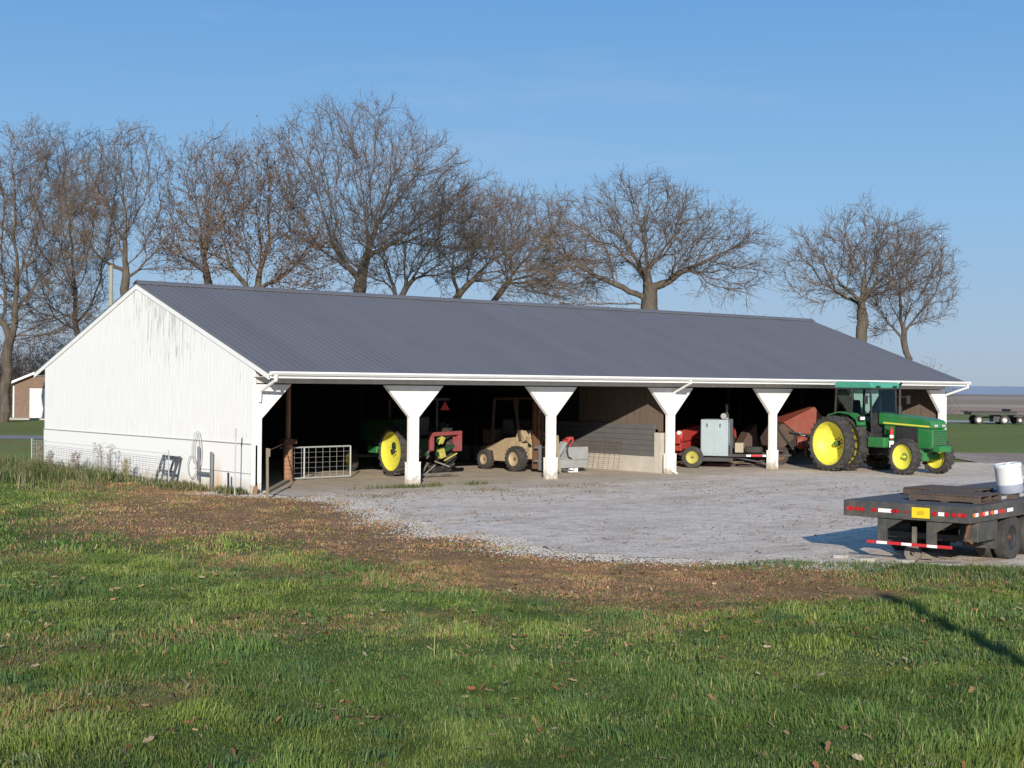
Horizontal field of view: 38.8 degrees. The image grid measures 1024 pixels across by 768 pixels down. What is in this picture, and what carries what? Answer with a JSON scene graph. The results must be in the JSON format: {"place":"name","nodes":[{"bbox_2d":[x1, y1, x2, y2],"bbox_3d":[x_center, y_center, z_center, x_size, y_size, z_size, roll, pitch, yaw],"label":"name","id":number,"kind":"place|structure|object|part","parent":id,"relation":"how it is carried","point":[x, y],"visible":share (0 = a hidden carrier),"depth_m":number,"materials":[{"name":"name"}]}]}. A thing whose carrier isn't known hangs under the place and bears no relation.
{"place":"outdoors","nodes":[
{"label":"outdoors","id":0,"kind":"place"},
{"bbox_2d":[0,435,43,438],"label":"driveway","id":1,"kind":"structure","parent":0,"point":[18,437],"depth_m":72.20,"materials":[{"name":"grey asphalt"}]},
{"bbox_2d":[0,474,631,557],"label":"grass","id":2,"kind":"structure","parent":0,"point":[101,536],"depth_m":28.95,"materials":[{"name":"green plant"}]},
{"bbox_2d":[0,413,1023,767],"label":"lawn","id":3,"kind":"structure","parent":0,"point":[982,437],"depth_m":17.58,"materials":[{"name":"plant"}]},
{"bbox_2d":[9,372,44,419],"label":"garage","id":4,"kind":"structure","parent":3,"relation":"on","point":[28,396],"depth_m":107.00,"materials":[{"name":"brown brick"}]},
{"bbox_2d":[29,388,44,417],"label":"door","id":5,"kind":"structure","parent":4,"relation":"in","point":[37,395],"depth_m":106.95,"materials":[{"name":"white"}]},
{"bbox_2d":[0,326,74,413],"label":"brush","id":6,"kind":"object","parent":3,"relation":"on","point":[18,369],"visible":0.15,"depth_m":123.08,"materials":[{"name":"brown plant"}]},
{"bbox_2d":[35,441,45,461],"bbox_3d":[-14.839,2.244,45.798,0.452,0.979,0.500,1,0,-40],"label":"weed","id":7,"kind":"object","parent":3,"relation":"on","point":[40,446],"visible":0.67,"depth_m":45.75,"materials":[{"name":"brown plant"}]},
{"bbox_2d":[34,450,53,461],"bbox_3d":[-14.512,2.389,45.227,0.651,0.698,0.346,1,0,-9],"label":"weed","id":8,"kind":"object","parent":3,"relation":"on","point":[49,457],"visible":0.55,"depth_m":45.18,"materials":[{"name":"beige plant"}]},
{"bbox_2d":[0,111,118,421],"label":"oak tree","id":9,"kind":"object","parent":3,"relation":"on","point":[10,333],"visible":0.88,"depth_m":97.67,"materials":[{"name":"brown plant"}]},
{"bbox_2d":[0,119,144,342],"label":"oak tree","id":10,"kind":"object","parent":3,"relation":"on","point":[74,306],"visible":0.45,"depth_m":109.60,"materials":[{"name":"brown plant"}]},
{"bbox_2d":[68,450,82,470],"bbox_3d":[-13.145,2.371,43.827,0.477,0.759,0.358,1,0,-40],"label":"weed","id":11,"kind":"object","parent":3,"relation":"on","point":[73,457],"visible":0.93,"depth_m":43.79,"materials":[{"name":"beige plant"}]},
{"bbox_2d":[0,452,163,492],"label":"weeds","id":12,"kind":"object","parent":3,"relation":"on","point":[22,471],"visible":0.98,"depth_m":41.29,"materials":[{"name":"green plant"}]},
{"bbox_2d":[31,438,168,482],"bbox_3d":[-12.406,2.314,43.224,0.025,1.080,9.625,1,0,-40],"label":"wire fence","id":13,"kind":"object","parent":3,"relation":"on","point":[117,464],"visible":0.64,"depth_m":42.52,"materials":[{"name":"metal"}]},
{"bbox_2d":[92,442,114,468],"bbox_3d":[-11.861,2.219,42.312,0.685,1.082,0.594,1,0,-15],"label":"weed","id":14,"kind":"object","parent":3,"relation":"on","point":[102,461],"visible":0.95,"depth_m":42.25,"materials":[{"name":"beige plant"}]},
{"bbox_2d":[109,265,112,305],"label":"utility pole","id":15,"kind":"object","parent":3,"relation":"on","point":[110,284],"visible":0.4,"depth_m":69.93,"materials":[{"name":"white wood"}]},
{"bbox_2d":[40,113,187,295],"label":"oak tree","id":16,"kind":"object","parent":3,"relation":"on","point":[126,276],"visible":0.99,"depth_m":89.76,"materials":[{"name":"brown plant"}]},
{"bbox_2d":[118,458,132,481],"bbox_3d":[-10.941,2.402,41.216,0.411,0.734,0.342,1,0,25],"label":"weed","id":17,"kind":"object","parent":3,"relation":"on","point":[125,467],"visible":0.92,"depth_m":41.19,"materials":[{"name":"beige plant"}]},
{"bbox_2d":[67,468,249,495],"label":"weeds","id":18,"kind":"object","parent":3,"relation":"on","point":[184,485],"visible":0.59,"depth_m":38.67,"materials":[{"name":"green plant"}]},
{"bbox_2d":[154,455,180,482],"bbox_3d":[-9.503,2.378,40.086,0.394,0.819,1.074,1,0,-40],"label":"slatted rack","id":19,"kind":"object","parent":3,"relation":"on","point":[173,472],"visible":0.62,"depth_m":39.91,"materials":[{"name":"grey metal"}]},
{"bbox_2d":[142,122,267,283],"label":"oak tree","id":20,"kind":"object","parent":3,"relation":"on","point":[208,280],"visible":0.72,"depth_m":91.54,"materials":[{"name":"brown plant"}]},
{"bbox_2d":[197,446,212,487],"bbox_3d":[-8.165,2.207,38.697,0.100,1.070,0.775,1,0,-40],"label":"pipe stand","id":21,"kind":"object","parent":3,"relation":"on","point":[199,472],"visible":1,"depth_m":38.56,"materials":[{"name":"grey metal"}]},
{"bbox_2d":[187,431,201,477],"bbox_3d":[-8.565,1.905,39.255,0.043,1.289,0.778,1,0,-40],"label":"hose","id":22,"kind":"object","parent":21,"relation":"hanging from","point":[194,462],"visible":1,"depth_m":39.23,"materials":[{"name":"rubber"}]},
{"bbox_2d":[234,429,236,493],"bbox_3d":[-6.965,2.012,36.641,0.048,1.780,0.070,1,0,-40],"label":"pipe","id":23,"kind":"object","parent":3,"relation":"on","point":[235,461],"visible":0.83,"depth_m":36.63,"materials":[{"name":"metal"}]},
{"bbox_2d":[86,274,388,318],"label":"brush","id":24,"kind":"object","parent":3,"relation":"on","point":[236,285],"depth_m":95.12,"materials":[{"name":"brown plant"}]},
{"bbox_2d":[252,486,257,494],"bbox_3d":[-6.514,2.757,36.840,0.146,0.349,0.090,1,0,-40],"label":"wood block","id":25,"kind":"object","parent":3,"relation":"on","point":[255,488],"depth_m":36.82,"materials":[{"name":"brown wood"}]},
{"bbox_2d":[161,115,353,290],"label":"oak tree","id":26,"kind":"object","parent":3,"relation":"on","point":[265,254],"visible":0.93,"depth_m":87.39,"materials":[{"name":"brown plant"}]},
{"bbox_2d":[266,443,284,498],"bbox_3d":[-6.181,2.211,38.411,0.109,1.301,6.150,1,0,-5],"label":"fence post","id":27,"kind":"object","parent":3,"relation":"on","point":[267,470],"visible":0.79,"depth_m":35.37,"materials":[{"name":"grey wood"}]},
{"bbox_2d":[250,86,510,292],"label":"oak tree","id":28,"kind":"object","parent":3,"relation":"on","point":[397,171],"visible":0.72,"depth_m":89.23,"materials":[{"name":"brown plant"}]},
{"bbox_2d":[316,163,494,297],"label":"oak tree","id":29,"kind":"object","parent":3,"relation":"on","point":[407,283],"visible":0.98,"depth_m":81.53,"materials":[{"name":"brown plant"}]},
{"bbox_2d":[44,500,908,610],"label":"fallen leaves","id":30,"kind":"object","parent":3,"relation":"on","point":[433,545],"visible":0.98,"depth_m":24.94,"materials":[{"name":"brown plant"}]},
{"bbox_2d":[408,169,578,301],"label":"oak tree","id":31,"kind":"object","parent":3,"relation":"on","point":[461,291],"visible":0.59,"depth_m":94.22,"materials":[{"name":"brown plant"}]},
{"bbox_2d":[34,280,970,492],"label":"machine shed","id":32,"kind":"structure","parent":3,"relation":"on","point":[159,367],"depth_m":45.71,"materials":[{"name":"paint"}]},
{"bbox_2d":[0,643,1023,767],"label":"grass","id":33,"kind":"structure","parent":3,"relation":"on","point":[899,726],"depth_m":12.49,"materials":[{"name":"green plant"}]},
{"bbox_2d":[0,566,1023,767],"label":"fallen leaves","id":34,"kind":"object","parent":3,"relation":"on","point":[539,729],"visible":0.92,"depth_m":15.13,"materials":[{"name":"brown plant"}]},
{"bbox_2d":[447,180,621,305],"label":"oak tree","id":35,"kind":"object","parent":3,"relation":"on","point":[495,298],"visible":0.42,"depth_m":104.49,"materials":[{"name":"brown plant"}]},
{"bbox_2d":[514,162,787,314],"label":"oak tree","id":36,"kind":"object","parent":3,"relation":"on","point":[647,296],"visible":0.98,"depth_m":87.54,"materials":[{"name":"brown plant"}]},
{"bbox_2d":[328,481,1023,559],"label":"fallen leaves","id":37,"kind":"object","parent":3,"relation":"on","point":[663,498],"visible":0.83,"depth_m":35.53,"materials":[{"name":"brown plant"}]},
{"bbox_2d":[676,556,1023,592],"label":"grass","id":38,"kind":"structure","parent":3,"relation":"on","point":[936,568],"depth_m":22.42,"materials":[{"name":"green plant"}]},
{"bbox_2d":[774,184,954,341],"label":"oak tree","id":39,"kind":"object","parent":3,"relation":"on","point":[862,321],"visible":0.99,"depth_m":94.55,"materials":[{"name":"brown plant"}]},
{"bbox_2d":[838,214,969,359],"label":"oak tree","id":40,"kind":"object","parent":3,"relation":"on","point":[903,340],"visible":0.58,"depth_m":100.71,"materials":[{"name":"brown plant"}]},
{"bbox_2d":[922,357,967,418],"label":"brush","id":41,"kind":"object","parent":3,"relation":"on","point":[948,395],"visible":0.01,"depth_m":105.04,"materials":[{"name":"brown plant"}]},
{"bbox_2d":[961,409,1023,424],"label":"hay wagon","id":42,"kind":"object","parent":3,"relation":"on","point":[998,418],"visible":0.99,"depth_m":118.23,"materials":[{"name":"metal"}]},
{"bbox_2d":[0,0,1023,386],"label":"sky","id":43,"kind":"structure","parent":0,"point":[791,110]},
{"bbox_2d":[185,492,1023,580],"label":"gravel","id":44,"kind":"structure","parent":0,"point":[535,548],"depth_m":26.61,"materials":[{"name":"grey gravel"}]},
{"bbox_2d":[261,452,962,496],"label":"dirt floor","id":45,"kind":"structure","parent":0,"point":[367,471],"depth_m":45.13,"materials":[{"name":"brown soil"}]},
{"bbox_2d":[263,479,289,492],"bbox_3d":[-6.316,2.735,39.129,0.140,0.050,4.600,1,0,-2],"label":"plank","id":46,"kind":"object","parent":45,"relation":"on","point":[277,485],"visible":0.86,"depth_m":38.98,"materials":[{"name":"grey wood"}]},
{"bbox_2d":[279,383,296,481],"bbox_3d":[-6.397,0.780,41.589,0.400,4.000,0.340,1,0,-40],"label":"wooden post","id":47,"kind":"object","parent":45,"relation":"on","point":[287,464],"visible":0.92,"depth_m":41.51,"materials":[{"name":"brown wood"}]},
{"bbox_2d":[280,445,350,478],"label":"wire gate","id":48,"kind":"structure","parent":47,"relation":"attached to","point":[304,457],"depth_m":42.48,"materials":[{"name":"metal"}]},
{"bbox_2d":[343,398,456,475],"bbox_3d":[-3.620,1.618,45.829,1.940,2.389,4.083,1,0,-35],"label":"tractor","id":49,"kind":"object","parent":45,"relation":"on","point":[386,442],"visible":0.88,"depth_m":44.83,"materials":[{"name":"yellow paint"}]},
{"bbox_2d":[419,431,461,475],"bbox_3d":[-2.188,2.094,44.014,1.630,1.352,1.011,1,0,-40],"label":"hitch implement","id":50,"kind":"object","parent":49,"relation":"attached to","point":[455,445],"visible":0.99,"depth_m":44.00,"materials":[{"name":"red paint"}]},
{"bbox_2d":[347,480,509,489],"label":"weeds","id":51,"kind":"object","parent":45,"relation":"on","point":[431,484],"visible":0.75,"depth_m":39.62,"materials":[{"name":"green plant"}]},
{"bbox_2d":[477,397,573,471],"bbox_3d":[0.513,1.651,47.657,1.480,2.394,3.739,1,0,-40],"label":"forklift","id":52,"kind":"object","parent":45,"relation":"on","point":[511,447],"visible":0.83,"depth_m":47.38,"materials":[{"name":"beige paint"}]},
{"bbox_2d":[556,435,560,472],"bbox_3d":[1.470,2.237,46.349,0.150,1.197,0.140,1,0,39],"label":"plank","id":53,"kind":"object","parent":45,"relation":"on","point":[558,451],"visible":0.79,"depth_m":46.34,"materials":[{"name":"brown wood"}]},
{"bbox_2d":[542,437,588,471],"bbox_3d":[1.685,2.286,47.413,1.486,1.147,0.925,1,0,-40],"label":"fuel tank","id":54,"kind":"object","parent":45,"relation":"on","point":[574,458],"visible":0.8,"depth_m":47.21,"materials":[{"name":"grey metal"}]},
{"bbox_2d":[580,440,621,470],"bbox_3d":[2.951,2.398,49.152,0.179,0.959,2.009,1,0,-40],"label":"panel","id":55,"kind":"object","parent":45,"relation":"on","point":[604,454],"visible":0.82,"depth_m":48.96,"materials":[{"name":"metal"}]},
{"bbox_2d":[675,423,736,462],"bbox_3d":[6.700,2.113,53.582,1.920,1.604,3.050,1,0,36],"label":"tractor","id":56,"kind":"object","parent":45,"relation":"on","point":[687,435],"visible":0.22,"depth_m":52.87,"materials":[{"name":"metal"}]},
{"bbox_2d":[679,403,790,468],"bbox_3d":[7.846,1.805,50.904,3.800,2.240,2.060,1,0,15],"label":"generator trailer","id":57,"kind":"object","parent":45,"relation":"on","point":[716,444],"visible":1,"depth_m":50.40,"materials":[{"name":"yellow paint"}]},
{"bbox_3d":[6.784,1.850,50.431,0.430,1.120,0.030,1,0,15],"label":"door","id":58,"kind":"part","parent":57,"relation":"part of","materials":[{"name":"blue paint"}]},
{"bbox_3d":[7.218,1.854,50.314,0.430,1.120,0.030,1,0,15],"label":"door","id":59,"kind":"part","parent":57,"relation":"part of","materials":[{"name":"white paint"}]},
{"bbox_2d":[733,407,821,464],"bbox_3d":[10.030,1.889,53.445,3.485,2.115,1.649,1,0,-20],"label":"hay machine","id":60,"kind":"object","parent":45,"relation":"on","point":[795,426],"visible":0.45,"depth_m":53.07,"materials":[{"name":"red paint"}]},
{"bbox_2d":[257,462,1023,567],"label":"gravel yard","id":61,"kind":"structure","parent":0,"point":[553,524],"depth_m":31.98,"materials":[{"name":"grey gravel"}]},
{"bbox_2d":[308,483,621,503],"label":"weeds","id":62,"kind":"object","parent":61,"relation":"on","point":[348,495],"visible":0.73,"depth_m":38.22,"materials":[{"name":"green plant"}]},
{"bbox_2d":[832,554,848,557],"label":"stone slab","id":63,"kind":"structure","parent":61,"relation":"on","point":[840,556],"depth_m":24.22,"materials":[{"name":"stone"}]},
{"bbox_2d":[853,557,875,561],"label":"stone slab","id":64,"kind":"structure","parent":61,"relation":"on","point":[866,558],"depth_m":23.81,"materials":[{"name":"stone"}]},
{"bbox_2d":[808,381,954,474],"bbox_3d":[12.824,1.454,49.120,3.420,3.058,4.635,1,0,-32],"label":"tractor","id":65,"kind":"object","parent":61,"relation":"on","point":[898,442],"visible":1,"depth_m":48.93,"materials":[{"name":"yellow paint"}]},
{"bbox_2d":[895,559,914,562],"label":"stone slab","id":66,"kind":"structure","parent":61,"relation":"on","point":[904,560],"depth_m":23.60,"materials":[{"name":"stone"}]},
{"bbox_2d":[844,482,1023,561],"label":"flatbed trailer","id":67,"kind":"object","parent":61,"relation":"on","point":[916,528],"visible":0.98,"depth_m":23.73,"materials":[{"name":"paint"}]},
{"bbox_2d":[903,484,993,494],"bbox_3d":[7.579,1.865,25.293,1.200,0.132,1.000,1,0,44],"label":"pallet","id":68,"kind":"object","parent":67,"relation":"on","point":[907,490],"visible":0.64,"depth_m":25.24,"materials":[{"name":"brown wood"}]},
{"bbox_2d":[909,489,1001,503],"bbox_3d":[7.329,1.862,24.075,1.200,0.132,1.000,1,0,38],"label":"pallet","id":69,"kind":"object","parent":67,"relation":"on","point":[973,497],"visible":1,"depth_m":23.81,"materials":[{"name":"brown wood"}]},
{"bbox_2d":[993,462,1023,498],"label":"drum","id":70,"kind":"object","parent":67,"relation":"on","point":[1009,479],"visible":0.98,"depth_m":24.64,"materials":[{"name":"white plastic"}]},
{"bbox_2d":[995,492,1023,498],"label":"aluminium ramp","id":71,"kind":"structure","parent":67,"relation":"on","point":[1004,496],"depth_m":25.02,"materials":[{"name":"metal"}]},
{"bbox_2d":[929,561,963,566],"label":"stone slab","id":72,"kind":"structure","parent":61,"relation":"on","point":[950,563],"depth_m":23.29,"materials":[{"name":"stone"}]},
{"bbox_2d":[946,420,1023,422],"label":"farm road","id":73,"kind":"structure","parent":0,"point":[968,421],"depth_m":127.38,"materials":[{"name":"grey asphalt"}]},
{"bbox_2d":[947,399,1023,404],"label":"field","id":74,"kind":"structure","parent":0,"point":[987,401],"depth_m":325.86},
{"bbox_2d":[947,407,1023,414],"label":"field","id":75,"kind":"structure","parent":0,"point":[1020,410],"depth_m":201.66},
{"bbox_2d":[947,404,1023,407],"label":"field","id":76,"kind":"structure","parent":0,"point":[988,406],"depth_m":247.80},
{"bbox_2d":[947,394,1023,407],"bbox_3d":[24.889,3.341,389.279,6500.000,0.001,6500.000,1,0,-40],"label":"ground","id":77,"kind":"structure","parent":0,"point":[989,395],"depth_m":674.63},
{"bbox_2d":[941,386,1023,394],"bbox_3d":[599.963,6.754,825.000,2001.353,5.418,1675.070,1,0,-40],"label":"tree line","id":78,"kind":"object","parent":77,"relation":"on","point":[1005,390],"visible":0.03,"depth_m":825.36,"materials":[{"name":"blue wood"}]},
{"bbox_2d":[954,453,1023,464],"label":"gravel lane","id":79,"kind":"structure","parent":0,"point":[985,458],"depth_m":60.17,"materials":[{"name":"grey gravel"}]}
]}

